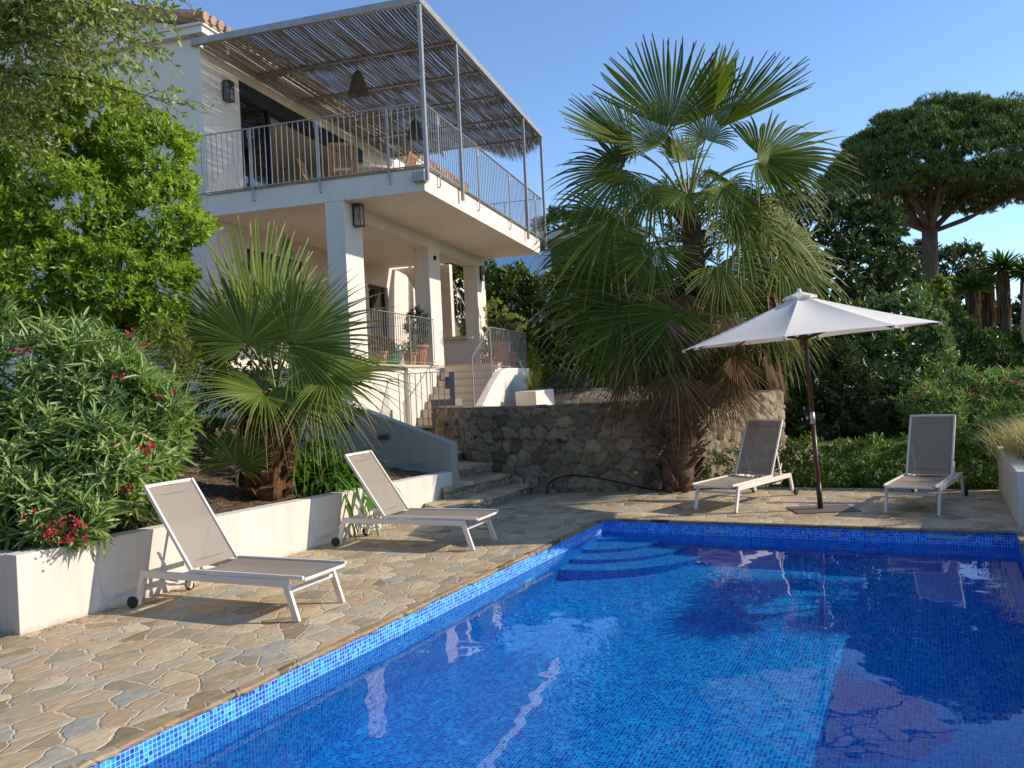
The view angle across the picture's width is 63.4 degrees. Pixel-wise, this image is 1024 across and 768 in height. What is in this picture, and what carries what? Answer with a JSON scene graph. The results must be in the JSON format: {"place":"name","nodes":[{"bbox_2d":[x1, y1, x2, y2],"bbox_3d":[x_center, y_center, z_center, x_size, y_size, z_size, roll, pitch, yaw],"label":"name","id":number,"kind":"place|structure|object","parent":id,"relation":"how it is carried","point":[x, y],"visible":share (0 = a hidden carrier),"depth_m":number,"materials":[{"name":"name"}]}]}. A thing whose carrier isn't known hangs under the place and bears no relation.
{"place":"outdoors","nodes":[
{"label":"outdoors","id":0,"kind":"place"},
{"bbox_2d":[0,476,1023,767],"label":"pool deck","id":1,"kind":"structure","parent":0,"point":[100,682],"depth_m":6.35,"materials":[{"name":"beige stone"}]},
{"bbox_2d":[127,478,345,622],"bbox_3d":[-2.199,1.270,6.589,1.737,0.990,0.632,-3,0,24],"label":"sun lounger","id":2,"kind":"object","parent":1,"relation":"on","point":[192,525],"visible":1,"depth_m":6.63,"materials":[{"name":"beige fabric"}]},
{"bbox_2d":[17,511,599,662],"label":"fallen leaves","id":3,"kind":"object","parent":1,"relation":"on","point":[225,609],"visible":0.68,"depth_m":7.12,"materials":[{"name":"brown plant"}]},
{"bbox_2d":[331,450,498,550],"bbox_3d":[-1.048,1.215,8.865,1.737,0.990,0.632,-3,0,23],"label":"sun lounger","id":4,"kind":"object","parent":1,"relation":"on","point":[385,496],"visible":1,"depth_m":8.89,"materials":[{"name":"beige fabric"}]},
{"bbox_2d":[431,390,787,492],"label":"rubble wall","id":5,"kind":"structure","parent":1,"relation":"on","point":[518,443],"depth_m":12.37,"materials":[{"name":"stone"}]},
{"bbox_2d":[398,371,445,426],"bbox_3d":[-1.638,0.285,15.053,0.958,0.985,0.030,-3,0,23],"label":"railing","id":6,"kind":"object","parent":5,"relation":"attached to","point":[421,397],"depth_m":15.05,"materials":[{"name":"metal"}]},
{"bbox_2d":[440,372,455,398],"bbox_3d":[-1.187,0.043,15.289,0.284,0.530,0.111,-3,0,-8],"label":"gate post","id":7,"kind":"object","parent":5,"relation":"on","point":[450,382],"visible":0.89,"depth_m":15.25,"materials":[{"name":"metal"}]},
{"bbox_2d":[556,438,564,444],"bbox_3d":[0.717,0.836,12.305,0.120,0.130,0.048,-3,0,14],"label":"step light","id":8,"kind":"object","parent":5,"relation":"attached to","point":[559,441],"visible":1,"depth_m":12.28,"materials":[{"name":"metal"}]},
{"bbox_2d":[545,475,736,493],"bbox_3d":[1.898,1.417,12.004,2.847,0.295,0.274,-3,0,3],"label":"garden hose","id":9,"kind":"object","parent":1,"relation":"on","point":[552,480],"visible":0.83,"depth_m":11.98,"materials":[{"name":"black rubber"}]},
{"bbox_2d":[692,419,798,512],"bbox_3d":[2.966,1.001,10.578,0.632,1.027,1.737,-3,0,43],"label":"sun lounger","id":10,"kind":"object","parent":1,"relation":"on","point":[758,456],"visible":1,"depth_m":10.81,"materials":[{"name":"grey fabric"}]},
{"bbox_2d":[682,289,942,513],"bbox_3d":[3.453,0.180,9.711,2.768,2.604,2.770,-3,0,0],"label":"parasol","id":11,"kind":"object","parent":1,"relation":"on","point":[801,316],"visible":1,"depth_m":9.31,"materials":[{"name":"white fabric"}]},
{"bbox_2d":[883,414,967,515],"bbox_3d":[4.858,0.909,9.764,0.632,1.027,1.737,-3,0,37],"label":"sun lounger","id":12,"kind":"object","parent":1,"relation":"on","point":[931,444],"visible":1,"depth_m":10.05,"materials":[{"name":"grey fabric"}]},
{"bbox_2d":[997,446,1023,528],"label":"planter wall","id":13,"kind":"structure","parent":1,"relation":"on","point":[1011,479],"depth_m":8.69,"materials":[{"name":"white paint"}]},
{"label":"planter soil","id":14,"kind":"structure","parent":1,"relation":"on","visible":0},
{"bbox_2d":[958,416,1023,462],"bbox_3d":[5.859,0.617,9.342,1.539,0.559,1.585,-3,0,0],"label":"feather grass","id":15,"kind":"object","parent":14,"relation":"on","point":[1020,435],"depth_m":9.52,"materials":[{"name":"plant"}]},
{"bbox_2d":[118,0,1023,354],"label":"sky","id":16,"kind":"structure","parent":0,"point":[866,58],"materials":[{"name":"blue"}]},
{"bbox_2d":[767,434,998,489],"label":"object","id":17,"kind":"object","parent":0,"point":[891,438],"depth_m":13.31,"materials":[{"name":"plant"}]},
{"bbox_2d":[760,297,953,440],"bbox_3d":[8.619,-0.234,20.837,5.009,4.147,3.042,-3,0,0],"label":"laurel bush","id":18,"kind":"object","parent":17,"relation":"on","point":[834,418],"visible":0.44,"depth_m":19.99,"materials":[{"name":"green plant"}]},
{"bbox_2d":[815,336,914,437],"bbox_3d":[8.356,0.151,19.710,2.257,2.723,1.357,-3,0,22],"label":"oleander","id":19,"kind":"object","parent":17,"relation":"on","point":[851,349],"visible":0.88,"depth_m":19.63,"materials":[{"name":"green plant"}]},
{"bbox_2d":[772,425,1009,489],"bbox_3d":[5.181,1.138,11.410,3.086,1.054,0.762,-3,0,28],"label":"hedge","id":20,"kind":"object","parent":17,"relation":"on","point":[855,475],"visible":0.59,"depth_m":11.48,"materials":[{"name":"green plant"}]},
{"bbox_2d":[831,279,961,399],"bbox_3d":[10.278,-0.848,22.379,3.804,3.928,2.607,-3,0,0],"label":"pittosporum bush","id":21,"kind":"object","parent":17,"relation":"on","point":[905,358],"visible":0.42,"depth_m":21.73,"materials":[{"name":"green plant"}]},
{"bbox_2d":[888,361,1023,437],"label":"oleander","id":22,"kind":"object","parent":17,"relation":"on","point":[997,380],"visible":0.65,"depth_m":18.78,"materials":[{"name":"green plant"}]},
{"bbox_2d":[926,394,1023,486],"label":"fern bush","id":23,"kind":"object","parent":17,"relation":"on","point":[1004,409],"visible":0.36,"depth_m":10.97,"materials":[{"name":"green plant"}]},
{"bbox_2d":[763,367,1023,486],"bbox_3d":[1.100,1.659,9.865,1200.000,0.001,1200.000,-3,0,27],"label":"ground","id":24,"kind":"structure","parent":0,"point":[827,440],"depth_m":19.09,"materials":[{"name":"brown soil"}]},
{"bbox_2d":[0,396,429,550],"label":"planted bed","id":25,"kind":"object","parent":24,"relation":"on","point":[221,492],"visible":0.04,"depth_m":9.68,"materials":[{"name":"soil"}]},
{"bbox_2d":[0,456,131,558],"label":"oleander","id":26,"kind":"object","parent":25,"relation":"in","point":[42,520],"visible":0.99,"depth_m":6.36,"materials":[{"name":"green plant"}]},
{"bbox_2d":[0,293,183,514],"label":"oleander","id":27,"kind":"object","parent":25,"relation":"on","point":[76,353],"visible":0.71,"depth_m":6.96,"materials":[{"name":"green plant"}]},
{"bbox_2d":[0,0,213,202],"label":"overhanging tree","id":28,"kind":"object","parent":25,"relation":"on","point":[34,30],"visible":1,"depth_m":7.48,"materials":[{"name":"green plant"}]},
{"bbox_2d":[0,61,223,380],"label":"evergreen tree","id":29,"kind":"object","parent":25,"relation":"on","point":[99,160],"visible":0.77,"depth_m":8.47,"materials":[{"name":"green plant"}]},
{"bbox_2d":[17,376,213,531],"bbox_3d":[-3.421,0.669,7.177,1.466,1.546,1.675,-3,0,0],"label":"oleander","id":30,"kind":"object","parent":25,"relation":"on","point":[165,438],"visible":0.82,"depth_m":6.90,"materials":[{"name":"green plant"}]},
{"bbox_2d":[137,314,203,385],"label":"lime shrub","id":31,"kind":"object","parent":25,"relation":"on","point":[179,350],"visible":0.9,"depth_m":8.60,"materials":[{"name":"green plant"}]},
{"bbox_2d":[195,423,273,487],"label":"palm seedling","id":32,"kind":"object","parent":25,"relation":"on","point":[246,462],"visible":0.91,"depth_m":8.69,"materials":[{"name":"green plant"}]},
{"bbox_2d":[177,337,363,462],"bbox_3d":[-3.078,0.101,10.010,2.234,1.641,2.673,-3,0,0],"label":"dark shrub","id":33,"kind":"object","parent":25,"relation":"on","point":[233,359],"visible":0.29,"depth_m":9.89,"materials":[{"name":"green plant"}]},
{"bbox_2d":[128,217,427,505],"bbox_3d":[-2.566,-0.271,9.254,3.337,3.269,2.434,-3,0,0],"label":"fan palm","id":34,"kind":"object","parent":25,"relation":"on","point":[263,312],"visible":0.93,"depth_m":9.00,"materials":[{"name":"green plant"}]},
{"bbox_2d":[276,232,296,340],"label":"conifer shrub","id":35,"kind":"object","parent":25,"relation":"on","point":[287,243],"visible":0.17,"depth_m":11.48,"materials":[{"name":"green plant"}]},
{"bbox_2d":[286,437,402,540],"bbox_3d":[-2.427,1.383,9.961,2.378,1.583,2.062,-3,0,0],"label":"lily clump","id":36,"kind":"object","parent":25,"relation":"on","point":[307,488],"visible":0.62,"depth_m":9.70,"materials":[{"name":"green plant"}]},
{"bbox_2d":[310,452,402,526],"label":"lily clump","id":37,"kind":"object","parent":25,"relation":"on","point":[367,505],"visible":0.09,"depth_m":9.76,"materials":[{"name":"green plant"}]},
{"bbox_2d":[0,471,451,637],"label":"planter wall","id":38,"kind":"structure","parent":24,"relation":"on","point":[45,587],"depth_m":6.89,"materials":[{"name":"white paint"}]},
{"bbox_2d":[0,0,543,425],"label":"house","id":39,"kind":"structure","parent":24,"relation":"on","point":[258,139],"depth_m":15.70,"materials":[{"name":"paint"}]},
{"bbox_2d":[222,79,234,102],"bbox_3d":[-5.221,-5.385,15.257,0.152,0.368,0.178,-3,0,16],"label":"wall lantern","id":40,"kind":"object","parent":39,"relation":"attached to","point":[228,91],"depth_m":15.27,"materials":[{"name":"black metal"}]},
{"bbox_2d":[247,249,302,284],"bbox_3d":[-4.810,-1.828,16.636,0.120,1.520,2.180,-3,0,16],"label":"window","id":41,"kind":"structure","parent":39,"relation":"in","point":[248,250],"depth_m":16.43,"materials":[{"name":"black glass"}]},
{"bbox_2d":[239,80,362,188],"bbox_3d":[-4.470,-4.583,18.222,0.180,2.410,5.170,-3,0,16],"label":"sliding window","id":42,"kind":"structure","parent":39,"relation":"in","point":[256,108],"depth_m":16.51,"materials":[{"name":"black glass"}]},
{"bbox_2d":[296,158,309,179],"bbox_3d":[-3.817,-3.882,16.133,0.585,0.930,0.525,-3,0,1],"label":"wooden chair","id":43,"kind":"object","parent":39,"relation":"on","point":[302,167],"visible":0.23,"depth_m":16.04,"materials":[{"name":"brown wood"}]},
{"bbox_2d":[328,142,357,177],"bbox_3d":[-3.102,-3.917,15.307,0.525,0.930,0.585,-3,0,-9],"label":"wooden chair","id":44,"kind":"object","parent":39,"relation":"on","point":[343,169],"visible":0.66,"depth_m":15.11,"materials":[{"name":"brown wood"}]},
{"bbox_2d":[352,204,364,227],"bbox_3d":[-2.637,-2.887,14.236,0.152,0.368,0.178,-3,0,16],"label":"wall lantern","id":45,"kind":"object","parent":39,"relation":"attached to","point":[356,212],"depth_m":14.21,"materials":[{"name":"black metal"}]},
{"bbox_2d":[190,0,546,249],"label":"pergola","id":46,"kind":"object","parent":39,"relation":"on","point":[411,54],"visible":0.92,"depth_m":16.14,"materials":[{"name":"wood"}]},
{"bbox_2d":[348,64,368,98],"bbox_3d":[-2.880,-5.726,15.485,0.392,0.702,0.393,-3,0,16],"label":"pendant lamp","id":47,"kind":"object","parent":46,"relation":"hanging from","point":[357,78],"visible":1,"depth_m":15.41,"materials":[{"name":"wicker"}]},
{"bbox_2d":[407,110,422,140],"bbox_3d":[-2.153,-5.768,18.419,0.392,0.689,0.392,-3,0,16],"label":"pendant lamp","id":48,"kind":"object","parent":46,"relation":"hanging from","point":[413,127],"visible":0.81,"depth_m":18.33,"materials":[{"name":"wicker"}]},
{"bbox_2d":[358,165,396,173],"bbox_3d":[-2.793,-3.860,16.737,1.360,0.779,1.360,-3,0,16],"label":"round table","id":49,"kind":"object","parent":39,"relation":"on","point":[366,168],"visible":0.09,"depth_m":16.15,"materials":[{"name":"white wood"}]},
{"bbox_2d":[368,284,386,359],"bbox_3d":[-3.485,-1.407,21.235,0.080,2.210,1.140,-3,0,16],"label":"terrace door","id":50,"kind":"structure","parent":39,"relation":"in","point":[378,301],"depth_m":21.35,"materials":[{"name":"black glass"}]},
{"bbox_2d":[372,351,387,362],"bbox_3d":[-2.446,-0.477,15.434,0.291,0.250,0.291,-3,0,16],"label":"flower pot","id":51,"kind":"object","parent":39,"relation":"on","point":[379,354],"visible":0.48,"depth_m":15.33,"materials":[{"name":"ceramic"}]},
{"bbox_2d":[368,335,391,350],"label":"potted plant","id":52,"kind":"object","parent":51,"relation":"in","point":[381,345],"visible":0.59,"depth_m":15.40,"materials":[{"name":"green plant"}]},
{"bbox_2d":[386,349,400,363],"bbox_3d":[-2.313,-0.508,15.967,0.358,0.300,0.358,-3,0,16],"label":"flower pot","id":53,"kind":"object","parent":39,"relation":"on","point":[394,353],"visible":0.32,"depth_m":15.84,"materials":[{"name":"green ceramic"}]},
{"bbox_2d":[386,341,400,349],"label":"potted plant","id":54,"kind":"object","parent":53,"relation":"in","point":[398,345],"visible":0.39,"depth_m":15.89,"materials":[{"name":"green plant"}]},
{"bbox_2d":[402,352,417,364],"bbox_3d":[-2.044,-0.501,16.670,0.314,0.260,0.314,-3,0,16],"label":"flower pot","id":55,"kind":"object","parent":39,"relation":"on","point":[407,355],"visible":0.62,"depth_m":16.57,"materials":[{"name":"ceramic"}]},
{"bbox_2d":[400,339,416,352],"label":"potted plant","id":56,"kind":"object","parent":55,"relation":"in","point":[408,347],"visible":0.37,"depth_m":16.60,"materials":[{"name":"green plant"}]},
{"bbox_2d":[406,150,416,167],"bbox_3d":[-2.155,-3.963,16.034,0.585,0.930,0.525,-3,0,11],"label":"wooden chair","id":57,"kind":"object","parent":39,"relation":"on","point":[408,160],"visible":0.15,"depth_m":15.91,"materials":[{"name":"brown wood"}]},
{"bbox_2d":[406,345,428,364],"bbox_3d":[-1.946,-0.586,17.161,0.470,0.420,0.470,-3,0,16],"label":"flower pot","id":58,"kind":"object","parent":39,"relation":"on","point":[420,357],"visible":0.36,"depth_m":17.01,"materials":[{"name":"ceramic"}]},
{"bbox_2d":[403,305,429,344],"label":"potted plant","id":59,"kind":"object","parent":58,"relation":"on","point":[418,310],"visible":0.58,"depth_m":17.11,"materials":[{"name":"green plant"}]},
{"bbox_2d":[458,314,465,335],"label":"climbing plant","id":60,"kind":"object","parent":39,"relation":"attached to","point":[462,332],"visible":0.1,"depth_m":22.53,"materials":[{"name":"green plant"}]},
{"bbox_2d":[480,265,487,280],"bbox_3d":[-0.715,-2.771,20.782,0.152,0.368,0.178,-3,0,16],"label":"wall lantern","id":61,"kind":"object","parent":39,"relation":"attached to","point":[482,272],"depth_m":20.76,"materials":[{"name":"black metal"}]},
{"bbox_2d":[480,357,495,362],"bbox_3d":[-0.516,-0.446,17.892,0.336,0.240,0.336,-3,0,16],"label":"flower pot","id":62,"kind":"object","parent":39,"relation":"on","point":[486,359],"visible":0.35,"depth_m":17.76,"materials":[{"name":"ceramic"}]},
{"bbox_2d":[480,347,496,357],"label":"potted plant","id":63,"kind":"object","parent":62,"relation":"in","point":[487,351],"visible":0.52,"depth_m":17.86,"materials":[{"name":"green plant"}]},
{"bbox_2d":[491,341,511,367],"bbox_3d":[-0.251,-0.649,19.009,0.538,0.620,0.538,-3,0,16],"label":"flower pot","id":64,"kind":"object","parent":39,"relation":"on","point":[502,352],"visible":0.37,"depth_m":18.82,"materials":[{"name":"ceramic"}]},
{"bbox_2d":[485,318,515,341],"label":"potted plant","id":65,"kind":"object","parent":64,"relation":"in","point":[501,323],"visible":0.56,"depth_m":18.91,"materials":[{"name":"green plant"}]},
{"bbox_2d":[481,291,528,352],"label":"bougainvillea","id":66,"kind":"object","parent":39,"relation":"attached to","point":[507,316],"visible":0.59,"depth_m":20.25,"materials":[{"name":"green plant"}]},
{"bbox_2d":[510,352,515,367],"bbox_3d":[-0.057,-0.548,19.475,0.403,0.400,0.403,-3,0,16],"label":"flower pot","id":67,"kind":"object","parent":39,"relation":"on","point":[513,357],"visible":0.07,"depth_m":19.34,"materials":[{"name":"ceramic"}]},
{"bbox_2d":[497,332,521,351],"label":"potted plant","id":68,"kind":"object","parent":67,"relation":"in","point":[516,340],"visible":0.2,"depth_m":19.39,"materials":[{"name":"green plant"}]},
{"bbox_2d":[527,344,541,382],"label":"climbing plant","id":69,"kind":"object","parent":39,"relation":"attached to","point":[535,367],"visible":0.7,"depth_m":19.57,"materials":[{"name":"green plant"}]},
{"bbox_2d":[293,383,458,484],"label":"sloped wall","id":70,"kind":"structure","parent":24,"relation":"on","point":[440,453],"depth_m":11.69,"materials":[{"name":"white paint"}]},
{"bbox_2d":[377,434,389,439],"bbox_3d":[-1.817,0.749,11.721,0.180,0.070,0.034,-3,0,16],"label":"bulkhead light","id":71,"kind":"object","parent":70,"relation":"attached to","point":[383,436],"visible":1,"depth_m":11.71,"materials":[{"name":"metal"}]},
{"bbox_2d":[416,425,529,508],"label":"garden steps","id":72,"kind":"structure","parent":24,"relation":"on","point":[480,485],"depth_m":11.71,"materials":[{"name":"stone"}]},
{"bbox_2d":[89,521,1023,767],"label":"swimming pool","id":73,"kind":"structure","parent":24,"relation":"in","point":[145,752],"depth_m":6.65,"materials":[{"name":"blue tile"}]},
{"bbox_2d":[65,518,1023,767],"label":"pool coping","id":74,"kind":"object","parent":73,"relation":"on","point":[114,750],"visible":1,"depth_m":5.94,"materials":[{"name":"stone"}]},
{"bbox_2d":[141,531,1023,767],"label":"water","id":75,"kind":"structure","parent":73,"relation":"in","point":[611,649],"depth_m":5.05,"materials":[{"name":"teal liquid"}]},
{"bbox_2d":[486,226,648,370],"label":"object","id":76,"kind":"structure","parent":24,"relation":"on","point":[527,260],"depth_m":43.95,"materials":[{"name":"blue"}]},
{"bbox_2d":[526,33,862,492],"bbox_3d":[2.613,-1.746,12.026,4.896,6.746,2.874,-3,0,0],"label":"tall fan palm","id":77,"kind":"object","parent":24,"relation":"on","point":[653,332],"visible":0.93,"depth_m":11.59,"materials":[{"name":"green plant"}]},
{"bbox_2d":[595,166,820,300],"bbox_3d":[4.412,-1.801,19.018,5.360,6.695,2.606,-3,0,0],"label":"olive tree","id":78,"kind":"object","parent":24,"relation":"on","point":[698,184],"visible":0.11,"depth_m":18.78,"materials":[{"name":"green plant"}]},
{"bbox_2d":[704,443,800,486],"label":"shrub","id":79,"kind":"object","parent":24,"relation":"on","point":[724,460],"visible":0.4,"depth_m":12.30,"materials":[{"name":"green plant"}]},
{"bbox_2d":[725,181,924,413],"bbox_3d":[11.323,-3.120,29.505,6.866,8.666,4.148,-3,0,0],"label":"dark tree","id":80,"kind":"object","parent":24,"relation":"on","point":[883,232],"visible":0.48,"depth_m":28.65,"materials":[{"name":"green plant"}]},
{"bbox_2d":[854,245,940,408],"bbox_3d":[15.218,-2.209,32.804,3.798,6.542,2.197,-3,0,0],"label":"slim tree","id":81,"kind":"object","parent":24,"relation":"on","point":[914,274],"visible":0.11,"depth_m":32.41,"materials":[{"name":"green plant"}]},
{"bbox_2d":[812,89,1023,378],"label":"umbrella pine","id":82,"kind":"object","parent":24,"relation":"on","point":[947,180],"visible":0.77,"depth_m":34.47,"materials":[{"name":"green plant"}]},
{"bbox_2d":[904,237,995,366],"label":"grey tree","id":83,"kind":"object","parent":24,"relation":"on","point":[953,254],"visible":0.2,"depth_m":41.26,"materials":[{"name":"green plant"}]},
{"bbox_2d":[928,357,978,400],"bbox_3d":[10.397,-0.139,19.487,1.646,1.102,1.386,-3,0,-44],"label":"young palm","id":84,"kind":"object","parent":24,"relation":"on","point":[950,371],"visible":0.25,"depth_m":19.36,"materials":[{"name":"green plant"}]},
{"bbox_2d":[890,293,1020,372],"bbox_3d":[17.669,-1.607,30.841,7.010,3.523,2.855,-3,0,0],"label":"dark bush","id":85,"kind":"object","parent":24,"relation":"on","point":[1016,313],"visible":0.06,"depth_m":30.36,"materials":[{"name":"green plant"}]},
{"bbox_2d":[949,269,996,403],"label":"yucca","id":86,"kind":"object","parent":24,"relation":"on","point":[972,286],"visible":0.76,"depth_m":27.36,"materials":[{"name":"green plant"}]},
{"bbox_2d":[928,297,1023,407],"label":"conifer hedge","id":87,"kind":"object","parent":24,"relation":"on","point":[970,332],"visible":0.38,"depth_m":25.42,"materials":[{"name":"green plant"}]},
{"bbox_2d":[973,264,998,368],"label":"yucca","id":88,"kind":"object","parent":24,"relation":"on","point":[988,308],"visible":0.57,"depth_m":28.36,"materials":[{"name":"brown plant"}]},
{"bbox_2d":[974,246,1023,370],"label":"yucca","id":89,"kind":"object","parent":24,"relation":"on","point":[1001,263],"visible":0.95,"depth_m":26.86,"materials":[{"name":"green plant"}]},
{"bbox_2d":[1002,256,1023,310],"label":"yucca","id":90,"kind":"object","parent":24,"relation":"on","point":[1018,273],"visible":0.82,"depth_m":26.48,"materials":[{"name":"green plant"}]},
{"bbox_2d":[1021,283,1023,341],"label":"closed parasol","id":91,"kind":"object","parent":24,"relation":"on","point":[1022,322],"visible":1,"depth_m":24.50,"materials":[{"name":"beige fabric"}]},
{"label":"hill","id":92,"kind":"structure","parent":0,"visible":0},
{"bbox_2d":[529,204,641,234],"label":"hill pine","id":93,"kind":"object","parent":92,"relation":"on","point":[553,227],"visible":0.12,"depth_m":58.64,"materials":[{"name":"green plant"}]},
{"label":"upper terrace","id":94,"kind":"structure","parent":0,"visible":0},
{"bbox_2d":[515,389,554,405],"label":"planter block","id":95,"kind":"structure","parent":94,"relation":"on","point":[533,397],"depth_m":17.05,"materials":[{"name":"white paint"}]},
{"bbox_2d":[514,360,562,397],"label":"grass clump","id":96,"kind":"object","parent":95,"relation":"on","point":[531,385],"visible":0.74,"depth_m":17.53,"materials":[{"name":"green plant"}]},
{"bbox_2d":[539,370,593,398],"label":"round bush","id":97,"kind":"object","parent":94,"relation":"on","point":[564,382],"visible":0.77,"depth_m":17.71,"materials":[{"name":"green plant"}]},
{"bbox_2d":[554,386,648,404],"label":"step block","id":98,"kind":"structure","parent":94,"relation":"on","point":[583,397],"depth_m":17.67,"materials":[{"name":"stone"}]},
{"bbox_2d":[442,246,817,390],"bbox_3d":[3.333,-1.758,23.622,11.872,5.795,3.727,-3,0,6],"label":"dark hedge","id":99,"kind":"object","parent":94,"relation":"on","point":[521,281],"visible":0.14,"depth_m":23.11,"materials":[{"name":"green plant"}]}
]}

